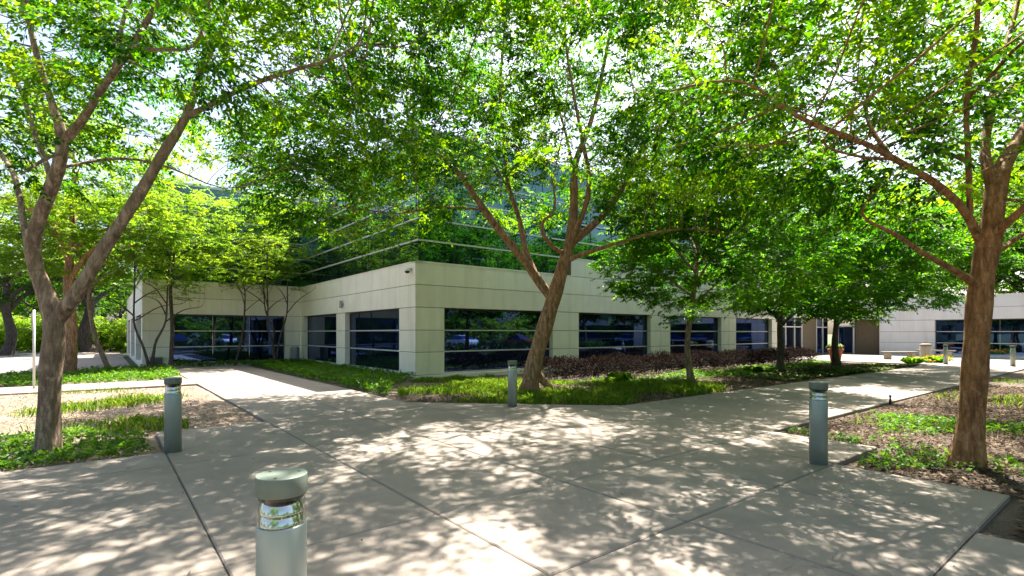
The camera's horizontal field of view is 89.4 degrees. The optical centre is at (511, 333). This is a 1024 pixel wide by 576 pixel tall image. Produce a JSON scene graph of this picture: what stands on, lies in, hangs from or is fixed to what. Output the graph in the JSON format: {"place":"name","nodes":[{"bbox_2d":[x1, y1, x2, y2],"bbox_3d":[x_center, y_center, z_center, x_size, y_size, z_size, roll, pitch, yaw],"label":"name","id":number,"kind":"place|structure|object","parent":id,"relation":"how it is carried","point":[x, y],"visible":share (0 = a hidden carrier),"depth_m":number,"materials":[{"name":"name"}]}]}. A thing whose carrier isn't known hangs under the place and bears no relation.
{"place":"outdoors","nodes":[
{"label":"outdoors","id":0,"kind":"place"},
{"bbox_2d":[0,349,39,374],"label":"road","id":1,"kind":"structure","parent":0,"point":[19,361],"depth_m":31.16,"materials":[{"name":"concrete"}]},
{"bbox_2d":[2,386,189,435],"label":"grass","id":2,"kind":"structure","parent":0,"point":[128,399],"depth_m":11.24,"materials":[{"name":"green plant"}]},
{"bbox_2d":[0,349,1023,575],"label":"concrete paving","id":3,"kind":"structure","parent":0,"point":[564,507],"depth_m":5.39,"materials":[{"name":"beige concrete"}]},
{"bbox_2d":[164,377,181,453],"bbox_3d":[-4.814,1.180,7.350,0.218,1.100,0.218,0,0,16],"label":"bollard light","id":4,"kind":"object","parent":3,"relation":"on","point":[172,418],"visible":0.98,"depth_m":7.27,"materials":[{"name":"metal"}]},
{"bbox_2d":[255,468,307,575],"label":"bollard light","id":5,"kind":"object","parent":3,"relation":"on","point":[281,538],"visible":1,"depth_m":2.25,"materials":[{"name":"grey metal"}]},
{"bbox_2d":[16,374,954,574],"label":"fallen leaves","id":6,"kind":"object","parent":3,"relation":"on","point":[405,446],"visible":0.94,"depth_m":6.48,"materials":[{"name":"brown plant"}]},
{"bbox_2d":[508,360,516,406],"bbox_3d":[0.009,1.180,11.879,0.218,1.100,0.218,0,0,-43],"label":"bollard light","id":7,"kind":"object","parent":3,"relation":"on","point":[512,386],"visible":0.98,"depth_m":11.79,"materials":[{"name":"grey metal"}]},
{"bbox_2d":[93,363,1009,575],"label":"paving joint","id":8,"kind":"object","parent":3,"relation":"on","point":[489,543],"visible":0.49,"depth_m":4.75,"materials":[{"name":"grey concrete"}]},
{"bbox_2d":[809,381,827,465],"bbox_3d":[3.945,1.180,6.663,0.218,1.100,0.218,0,0,31],"label":"bollard light","id":9,"kind":"object","parent":3,"relation":"on","point":[818,427],"visible":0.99,"depth_m":6.58,"materials":[{"name":"grey metal"}]},
{"bbox_2d":[825,343,843,360],"bbox_3d":[19.650,1.154,31.395,0.919,1.092,1.028,0,0,0],"label":"planter pot","id":10,"kind":"object","parent":3,"relation":"on","point":[840,347],"visible":0.41,"depth_m":31.25,"materials":[{"name":"ceramic"}]},
{"bbox_2d":[880,351,918,358],"bbox_3d":[24.922,1.430,33.293,2.200,0.500,0.480,0,0,-4],"label":"bench","id":11,"kind":"object","parent":3,"relation":"on","point":[887,354],"visible":0.82,"depth_m":33.18,"materials":[{"name":"concrete"}]},
{"bbox_2d":[919,344,931,356],"bbox_3d":[26.856,1.180,33.600,0.650,1.000,0.650,0,0,0],"label":"waste bin","id":12,"kind":"object","parent":3,"relation":"on","point":[925,349],"visible":0.8,"depth_m":33.36,"materials":[{"name":"beige concrete"}]},
{"bbox_2d":[916,349,956,357],"bbox_3d":[29.770,1.430,36.351,0.480,0.500,2.200,0,0,-38],"label":"bench","id":13,"kind":"object","parent":3,"relation":"on","point":[950,353],"visible":0.64,"depth_m":35.61,"materials":[{"name":"concrete"}]},
{"bbox_2d":[943,345,947,363],"bbox_3d":[23.460,1.180,28.000,0.218,1.100,0.218,0,0,-28],"label":"bollard light","id":14,"kind":"object","parent":3,"relation":"on","point":[945,354],"visible":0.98,"depth_m":27.92,"materials":[{"name":"grey metal"}]},
{"bbox_2d":[1010,346,1015,365],"bbox_3d":[25.293,1.180,26.133,0.218,1.100,0.218,0,0,-12],"label":"bollard light","id":15,"kind":"object","parent":3,"relation":"on","point":[1012,356],"visible":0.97,"depth_m":26.07,"materials":[{"name":"grey metal"}]},
{"bbox_2d":[0,352,1023,542],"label":"planting soil","id":16,"kind":"structure","parent":0,"point":[1001,523],"depth_m":10.75,"materials":[{"name":"brown soil"}]},
{"bbox_2d":[31,310,34,388],"bbox_3d":[-14.552,0.540,15.772,0.086,2.480,0.330,0,0,-32],"label":"sign post","id":17,"kind":"object","parent":16,"relation":"on","point":[33,321],"visible":0.88,"depth_m":15.66,"materials":[{"name":"grey metal"}]},
{"bbox_2d":[0,425,154,470],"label":"ground cover","id":18,"kind":"object","parent":16,"relation":"on","point":[13,442],"visible":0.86,"depth_m":7.44,"materials":[{"name":"green plant"}]},
{"bbox_2d":[0,179,168,367],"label":"tree","id":19,"kind":"object","parent":16,"relation":"on","point":[121,273],"visible":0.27,"depth_m":22.16,"materials":[{"name":"green plant"}]},
{"bbox_2d":[0,363,180,386],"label":"ground cover","id":20,"kind":"object","parent":16,"relation":"on","point":[109,373],"visible":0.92,"depth_m":18.84,"materials":[{"name":"green plant"}]},
{"bbox_2d":[0,93,203,371],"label":"tree","id":21,"kind":"object","parent":16,"relation":"on","point":[70,271],"visible":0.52,"depth_m":20.49,"materials":[{"name":"green plant"}]},
{"bbox_2d":[0,386,251,471],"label":"bark chips","id":22,"kind":"object","parent":16,"relation":"on","point":[32,421],"visible":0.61,"depth_m":11.14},
{"bbox_2d":[65,182,234,368],"bbox_3d":[-16.532,-2.731,23.606,6.642,8.863,6.498,0,0,0],"label":"tree","id":23,"kind":"object","parent":16,"relation":"on","point":[168,281],"visible":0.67,"depth_m":23.52,"materials":[{"name":"green plant"}]},
{"bbox_2d":[89,160,246,366],"bbox_3d":[-16.176,-3.282,24.824,6.559,9.936,6.667,0,0,0],"label":"tree","id":24,"kind":"object","parent":16,"relation":"on","point":[199,195],"visible":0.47,"depth_m":24.43,"materials":[{"name":"green plant"}]},
{"bbox_2d":[187,225,300,364],"bbox_3d":[-13.809,-1.901,27.152,5.134,7.202,5.366,0,0,0],"label":"tree","id":25,"kind":"object","parent":16,"relation":"on","point":[254,255],"visible":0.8,"depth_m":26.87,"materials":[{"name":"green plant"}]},
{"bbox_2d":[0,0,515,455],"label":"shade tree","id":26,"kind":"object","parent":16,"relation":"on","point":[119,47],"visible":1,"depth_m":7.60,"materials":[{"name":"green plant"}]},
{"bbox_2d":[212,189,325,360],"bbox_3d":[-12.692,-3.014,27.758,6.162,9.413,6.124,0,0,0],"label":"tree","id":27,"kind":"object","parent":16,"relation":"on","point":[266,285],"visible":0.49,"depth_m":27.11,"materials":[{"name":"green plant"}]},
{"bbox_2d":[174,357,415,394],"bbox_3d":[-9.125,1.541,20.951,6.572,0.603,18.143,0,0,-38],"label":"ground cover","id":28,"kind":"object","parent":16,"relation":"on","point":[379,379],"visible":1,"depth_m":20.15,"materials":[{"name":"green plant"}]},
{"bbox_2d":[290,346,299,360],"bbox_3d":[-12.207,1.240,29.103,0.490,0.980,0.490,0,0,-38],"label":"waste bin","id":29,"kind":"object","parent":16,"relation":"on","point":[294,352],"visible":0.75,"depth_m":28.91,"materials":[{"name":"grey metal"}]},
{"bbox_2d":[201,0,828,390],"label":"shade tree","id":30,"kind":"object","parent":16,"relation":"on","point":[492,118],"visible":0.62,"depth_m":13.93,"materials":[{"name":"green plant"}]},
{"bbox_2d":[441,394,608,404],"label":"grass","id":31,"kind":"structure","parent":16,"relation":"on","point":[494,399],"depth_m":12.81,"materials":[{"name":"green plant"}]},
{"bbox_2d":[396,372,730,405],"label":"grass","id":32,"kind":"structure","parent":16,"relation":"on","point":[483,386],"depth_m":15.06,"materials":[{"name":"green plant"}]},
{"bbox_2d":[603,376,623,382],"bbox_3d":[3.426,1.593,17.459,0.702,0.274,0.640,0,0,21],"label":"leafy plant","id":33,"kind":"object","parent":16,"relation":"on","point":[619,379],"visible":0.54,"depth_m":17.33,"materials":[{"name":"green plant"}]},
{"bbox_2d":[607,371,633,380],"bbox_3d":[3.799,1.535,18.170,0.880,0.390,0.943,0,0,0],"label":"leafy plant","id":34,"kind":"object","parent":16,"relation":"on","point":[625,375],"visible":0.55,"depth_m":18.02,"materials":[{"name":"green plant"}]},
{"bbox_2d":[401,361,914,405],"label":"bark chips","id":35,"kind":"object","parent":16,"relation":"on","point":[727,383],"visible":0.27,"depth_m":16.96,"materials":[{"name":"brown wood"}]},
{"bbox_2d":[519,345,817,379],"bbox_3d":[9.616,1.248,25.566,22.524,1.045,2.218,0,0,-38],"label":"hedge","id":36,"kind":"object","parent":16,"relation":"on","point":[725,357],"visible":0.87,"depth_m":22.59,"materials":[{"name":"brown plant"}]},
{"bbox_2d":[578,359,841,382],"bbox_3d":[10.862,1.646,23.520,20.026,0.422,2.673,0,0,-38],"label":"ground cover","id":37,"kind":"object","parent":16,"relation":"on","point":[736,370],"visible":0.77,"depth_m":21.54,"materials":[{"name":"green plant"}]},
{"bbox_2d":[579,122,892,380],"bbox_3d":[6.635,-2.324,17.240,8.795,8.056,9.200,0,0,0],"label":"maple tree","id":38,"kind":"object","parent":16,"relation":"on","point":[641,254],"visible":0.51,"depth_m":15.78,"materials":[{"name":"green plant"}]},
{"bbox_2d":[743,375,758,378],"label":"plant","id":39,"kind":"object","parent":16,"relation":"on","point":[749,376],"visible":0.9,"depth_m":19.52,"materials":[{"name":"green plant"}]},
{"bbox_2d":[743,365,763,372],"bbox_3d":[10.312,1.555,22.032,0.792,0.351,0.849,0,0,0],"label":"leafy plant","id":40,"kind":"object","parent":16,"relation":"on","point":[756,369],"visible":0.73,"depth_m":21.93,"materials":[{"name":"green plant"}]},
{"bbox_2d":[746,373,768,376],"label":"plant","id":41,"kind":"object","parent":16,"relation":"on","point":[758,375],"visible":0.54,"depth_m":20.09,"materials":[{"name":"green plant"}]},
{"bbox_2d":[765,376,786,380],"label":"plant","id":42,"kind":"object","parent":16,"relation":"on","point":[777,378],"visible":0.84,"depth_m":18.75,"materials":[{"name":"green plant"}]},
{"bbox_2d":[776,375,796,378],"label":"plant","id":43,"kind":"object","parent":16,"relation":"on","point":[787,376],"visible":0.62,"depth_m":19.39,"materials":[{"name":"green plant"}]},
{"bbox_2d":[791,372,808,374],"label":"plant","id":44,"kind":"object","parent":16,"relation":"on","point":[797,373],"visible":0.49,"depth_m":21.08,"materials":[{"name":"green plant"}]},
{"bbox_2d":[793,376,814,379],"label":"plant","id":45,"kind":"object","parent":16,"relation":"on","point":[803,377],"visible":0.92,"depth_m":19.07,"materials":[{"name":"green plant"}]},
{"bbox_2d":[585,0,1023,467],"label":"shade tree","id":46,"kind":"object","parent":16,"relation":"on","point":[902,31],"visible":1,"depth_m":6.68,"materials":[{"name":"green plant"}]},
{"bbox_2d":[807,374,823,377],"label":"plant","id":47,"kind":"object","parent":16,"relation":"on","point":[817,375],"visible":0.78,"depth_m":19.72,"materials":[{"name":"green plant"}]},
{"bbox_2d":[813,372,832,374],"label":"plant","id":48,"kind":"object","parent":16,"relation":"on","point":[815,373],"visible":0.45,"depth_m":20.93,"materials":[{"name":"green plant"}]},
{"bbox_2d":[821,373,838,376],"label":"plant","id":49,"kind":"object","parent":16,"relation":"on","point":[830,375],"visible":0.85,"depth_m":20.29,"materials":[{"name":"green plant"}]},
{"bbox_2d":[690,172,973,370],"bbox_3d":[13.026,-2.445,22.226,9.894,8.316,9.703,0,0,0],"label":"maple tree","id":50,"kind":"object","parent":16,"relation":"on","point":[887,294],"visible":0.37,"depth_m":20.37,"materials":[{"name":"green plant"}]},
{"bbox_2d":[828,368,845,370],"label":"plant","id":51,"kind":"object","parent":16,"relation":"on","point":[834,369],"visible":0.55,"depth_m":23.40,"materials":[{"name":"green plant"}]},
{"bbox_2d":[844,370,859,373],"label":"plant","id":52,"kind":"object","parent":16,"relation":"on","point":[852,372],"visible":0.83,"depth_m":21.98,"materials":[{"name":"green plant"}]},
{"bbox_2d":[850,369,866,372],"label":"plant","id":53,"kind":"object","parent":16,"relation":"on","point":[861,371],"visible":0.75,"depth_m":22.54,"materials":[{"name":"green plant"}]},
{"bbox_2d":[863,369,878,371],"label":"plant","id":54,"kind":"object","parent":16,"relation":"on","point":[873,370],"visible":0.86,"depth_m":23.11,"materials":[{"name":"green plant"}]},
{"bbox_2d":[871,368,887,370],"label":"plant","id":55,"kind":"object","parent":16,"relation":"on","point":[880,369],"visible":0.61,"depth_m":23.62,"materials":[{"name":"green plant"}]},
{"bbox_2d":[746,196,1023,364],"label":"maple tree","id":56,"kind":"object","parent":16,"relation":"on","point":[947,300],"visible":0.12,"depth_m":24.51,"materials":[{"name":"green plant"}]},
{"bbox_2d":[781,385,1023,536],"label":"bark chips","id":57,"kind":"object","parent":16,"relation":"on","point":[999,391],"visible":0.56,"depth_m":8.51,"materials":[{"name":"brown wood"}]},
{"bbox_2d":[787,409,1023,474],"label":"ground cover","id":58,"kind":"object","parent":16,"relation":"on","point":[907,462],"visible":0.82,"depth_m":8.11,"materials":[{"name":"green plant"}]},
{"bbox_2d":[900,357,925,363],"bbox_3d":[22.293,1.515,28.754,1.103,0.430,1.006,0,0,21],"label":"leafy plant","id":59,"kind":"object","parent":16,"relation":"on","point":[914,360],"visible":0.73,"depth_m":28.54,"materials":[{"name":"green plant"}]},
{"bbox_2d":[923,355,942,362],"bbox_3d":[24.064,1.496,29.438,1.056,0.468,1.132,0,0,0],"label":"leafy plant","id":60,"kind":"object","parent":16,"relation":"on","point":[938,359],"visible":0.59,"depth_m":29.27,"materials":[{"name":"green plant"}]},
{"bbox_2d":[924,356,954,362],"bbox_3d":[28.025,1.566,29.902,10.041,0.429,4.266,0,0,14],"label":"flower bed","id":61,"kind":"object","parent":16,"relation":"on","point":[931,361],"visible":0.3,"depth_m":29.25,"materials":[{"name":"yellow plant"}]},
{"bbox_2d":[858,0,1023,250],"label":"shade tree","id":62,"kind":"object","parent":16,"relation":"on","point":[961,229],"visible":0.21,"depth_m":12.87,"materials":[{"name":"green plant"}]},
{"bbox_2d":[0,0,1023,333],"label":"sky","id":63,"kind":"structure","parent":0,"point":[146,112],"materials":[{"name":"white"}]},
{"bbox_2d":[119,334,1017,365],"bbox_3d":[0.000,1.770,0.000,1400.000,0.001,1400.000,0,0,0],"label":"ground","id":64,"kind":"structure","parent":0,"point":[128,359],"depth_m":42.81,"materials":[{"name":"grey concrete"}]},
{"bbox_2d":[0,274,34,318],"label":"broad tree","id":65,"kind":"object","parent":64,"relation":"on","point":[22,313],"visible":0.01,"depth_m":76.42,"materials":[{"name":"green plant"}]},
{"bbox_2d":[0,315,35,350],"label":"round shrub","id":66,"kind":"object","parent":64,"relation":"on","point":[17,316],"visible":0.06,"depth_m":50.30,"materials":[{"name":"green plant"}]},
{"bbox_2d":[0,365,37,377],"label":"kerb","id":67,"kind":"structure","parent":64,"relation":"on","point":[31,369],"depth_m":23.60,"materials":[{"name":"concrete"}]},
{"bbox_2d":[0,314,40,351],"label":"round shrub","id":68,"kind":"object","parent":64,"relation":"on","point":[25,321],"visible":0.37,"depth_m":46.86,"materials":[{"name":"green plant"}]},
{"bbox_2d":[11,274,38,319],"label":"broad tree","id":69,"kind":"object","parent":64,"relation":"on","point":[20,314],"visible":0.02,"depth_m":99.67,"materials":[{"name":"green plant"}]},
{"bbox_2d":[16,330,39,350],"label":"round shrub","id":70,"kind":"object","parent":64,"relation":"on","point":[30,348],"visible":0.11,"depth_m":48.34,"materials":[{"name":"green plant"}]},
{"bbox_2d":[17,318,42,351],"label":"round shrub","id":71,"kind":"object","parent":64,"relation":"on","point":[26,334],"visible":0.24,"depth_m":45.98,"materials":[{"name":"green plant"}]},
{"bbox_2d":[23,314,41,346],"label":"round shrub","id":72,"kind":"object","parent":64,"relation":"on","point":[39,315],"visible":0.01,"depth_m":52.27,"materials":[{"name":"green plant"}]},
{"bbox_2d":[0,197,96,354],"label":"broad tree","id":73,"kind":"object","parent":64,"relation":"on","point":[9,302],"visible":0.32,"depth_m":39.87,"materials":[{"name":"green plant"}]},
{"bbox_2d":[0,263,105,316],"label":"broad tree","id":74,"kind":"object","parent":64,"relation":"on","point":[16,310],"visible":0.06,"depth_m":56.96,"materials":[{"name":"green plant"}]},
{"bbox_2d":[0,192,133,351],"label":"broad tree","id":75,"kind":"object","parent":64,"relation":"on","point":[86,343],"visible":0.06,"depth_m":45.40,"materials":[{"name":"green plant"}]},
{"bbox_2d":[26,256,126,317],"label":"broad tree","id":76,"kind":"object","parent":64,"relation":"on","point":[95,315],"visible":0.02,"depth_m":79.78,"materials":[{"name":"green plant"}]},
{"bbox_2d":[77,312,101,350],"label":"round shrub","id":77,"kind":"object","parent":64,"relation":"on","point":[80,318],"visible":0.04,"depth_m":49.08,"materials":[{"name":"green plant"}]},
{"bbox_2d":[78,322,111,351],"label":"round shrub","id":78,"kind":"object","parent":64,"relation":"on","point":[92,338],"visible":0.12,"depth_m":46.76,"materials":[{"name":"green plant"}]},
{"bbox_2d":[59,260,133,324],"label":"broad tree","id":79,"kind":"object","parent":64,"relation":"on","point":[106,304],"depth_m":94.50,"materials":[{"name":"green plant"}]},
{"bbox_2d":[78,271,132,322],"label":"broad tree","id":80,"kind":"object","parent":64,"relation":"on","point":[109,311],"visible":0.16,"depth_m":61.05,"materials":[{"name":"green plant"}]},
{"bbox_2d":[90,319,126,350],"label":"round shrub","id":81,"kind":"object","parent":64,"relation":"on","point":[101,327],"visible":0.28,"depth_m":48.04,"materials":[{"name":"green plant"}]},
{"bbox_2d":[95,316,122,324],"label":"round shrub","id":82,"kind":"object","parent":64,"relation":"on","point":[98,319],"visible":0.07,"depth_m":53.72,"materials":[{"name":"green plant"}]},
{"bbox_2d":[100,319,126,351],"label":"round shrub","id":83,"kind":"object","parent":64,"relation":"on","point":[117,333],"visible":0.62,"depth_m":46.13,"materials":[{"name":"green plant"}]},
{"bbox_2d":[97,267,133,319],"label":"broad tree","id":84,"kind":"object","parent":64,"relation":"on","point":[116,310],"visible":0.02,"depth_m":76.14,"materials":[{"name":"green plant"}]},
{"bbox_2d":[106,313,126,346],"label":"round shrub","id":85,"kind":"object","parent":64,"relation":"on","point":[125,315],"visible":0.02,"depth_m":50.25,"materials":[{"name":"green plant"}]},
{"bbox_2d":[127,125,1023,379],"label":"office building","id":86,"kind":"structure","parent":64,"relation":"on","point":[470,301],"depth_m":25.35,"materials":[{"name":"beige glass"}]},
{"bbox_2d":[149,357,162,365],"bbox_3d":[-17.655,1.405,25.676,0.560,0.450,0.215,0,0,-38],"label":"vent box","id":87,"kind":"object","parent":86,"relation":"attached to","point":[158,360],"visible":0.63,"depth_m":25.64,"materials":[{"name":"grey metal"}]},
{"bbox_2d":[174,314,283,363],"bbox_3d":[-15.206,0.297,28.063,5.388,2.525,0.100,0,0,-38],"label":"window","id":88,"kind":"structure","parent":86,"relation":"in","point":[213,338],"depth_m":27.84,"materials":[{"name":"blue glass"}]},
{"bbox_2d":[308,314,336,363],"bbox_3d":[-10.117,0.297,27.727,0.100,2.525,5.338,0,0,-38],"label":"window","id":89,"kind":"structure","parent":86,"relation":"in","point":[322,347],"depth_m":27.89,"materials":[{"name":"blue glass"}]},
{"bbox_2d":[339,301,343,307],"bbox_3d":[-8.137,-1.370,24.672,0.195,0.340,0.150,0,0,-38],"label":"wall light","id":90,"kind":"object","parent":86,"relation":"attached to","point":[341,304],"visible":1,"depth_m":24.60,"materials":[{"name":"grey metal"}]},
{"bbox_2d":[350,309,399,371],"bbox_3d":[-5.968,0.297,22.466,0.100,2.525,5.738,0,0,-38],"label":"window","id":91,"kind":"structure","parent":86,"relation":"in","point":[374,335],"depth_m":22.44,"materials":[{"name":"blue glass"}]},
{"bbox_2d":[404,268,411,272],"bbox_3d":[-3.867,-2.314,19.188,0.270,0.212,0.230,0,0,-38],"label":"security camera","id":92,"kind":"object","parent":86,"relation":"attached to","point":[406,270],"visible":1,"depth_m":19.11,"materials":[{"name":"white paint"}]},
{"bbox_2d":[444,308,548,373],"bbox_3d":[-0.520,0.297,21.688,5.618,2.525,0.100,0,0,-38],"label":"window","id":93,"kind":"structure","parent":86,"relation":"in","point":[475,340],"depth_m":21.30,"materials":[{"name":"blue glass"}]},
{"bbox_2d":[579,313,646,364],"bbox_3d":[5.126,0.297,26.140,5.438,2.525,0.100,0,0,-38],"label":"window","id":94,"kind":"structure","parent":86,"relation":"in","point":[599,334],"depth_m":26.08,"materials":[{"name":"blue glass"}]},
{"bbox_2d":[670,316,717,356],"bbox_3d":[10.721,0.297,30.549,5.288,2.525,0.100,0,0,-38],"label":"window","id":95,"kind":"structure","parent":86,"relation":"in","point":[704,335],"depth_m":30.85,"materials":[{"name":"blue glass"}]},
{"bbox_2d":[736,318,768,350],"bbox_3d":[16.080,0.297,34.775,4.838,2.525,0.100,0,0,-38],"label":"window","id":96,"kind":"structure","parent":86,"relation":"in","point":[751,334],"depth_m":34.85,"materials":[{"name":"blue glass"}]},
{"bbox_2d":[838,320,854,353],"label":"door","id":97,"kind":"structure","parent":86,"relation":"in","point":[846,335],"depth_m":42.62,"materials":[{"name":"blue glass"}]},
{"bbox_2d":[936,319,1023,356],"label":"window","id":98,"kind":"structure","parent":86,"relation":"in","point":[1005,333],"depth_m":35.45,"materials":[{"name":"blue glass"}]},
{"bbox_2d":[843,245,970,299],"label":"broad tree","id":99,"kind":"object","parent":64,"relation":"on","point":[911,288],"depth_m":51.60,"materials":[{"name":"green plant"}]},
{"bbox_2d":[907,165,1023,295],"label":"broad tree","id":100,"kind":"object","parent":64,"relation":"on","point":[996,279],"visible":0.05,"depth_m":48.79,"materials":[{"name":"green plant"}]},
{"bbox_2d":[949,175,1023,294],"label":"broad tree","id":101,"kind":"object","parent":64,"relation":"on","point":[1010,287],"visible":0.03,"depth_m":52.93,"materials":[{"name":"green plant"}]},
{"bbox_2d":[959,158,1023,292],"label":"broad tree","id":102,"kind":"object","parent":64,"relation":"on","point":[1020,283],"visible":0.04,"depth_m":45.59,"materials":[{"name":"green plant"}]},
{"bbox_2d":[847,377,1023,436],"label":"grass","id":103,"kind":"structure","parent":0,"point":[1016,403],"depth_m":12.53,"materials":[{"name":"green plant"}]}
]}

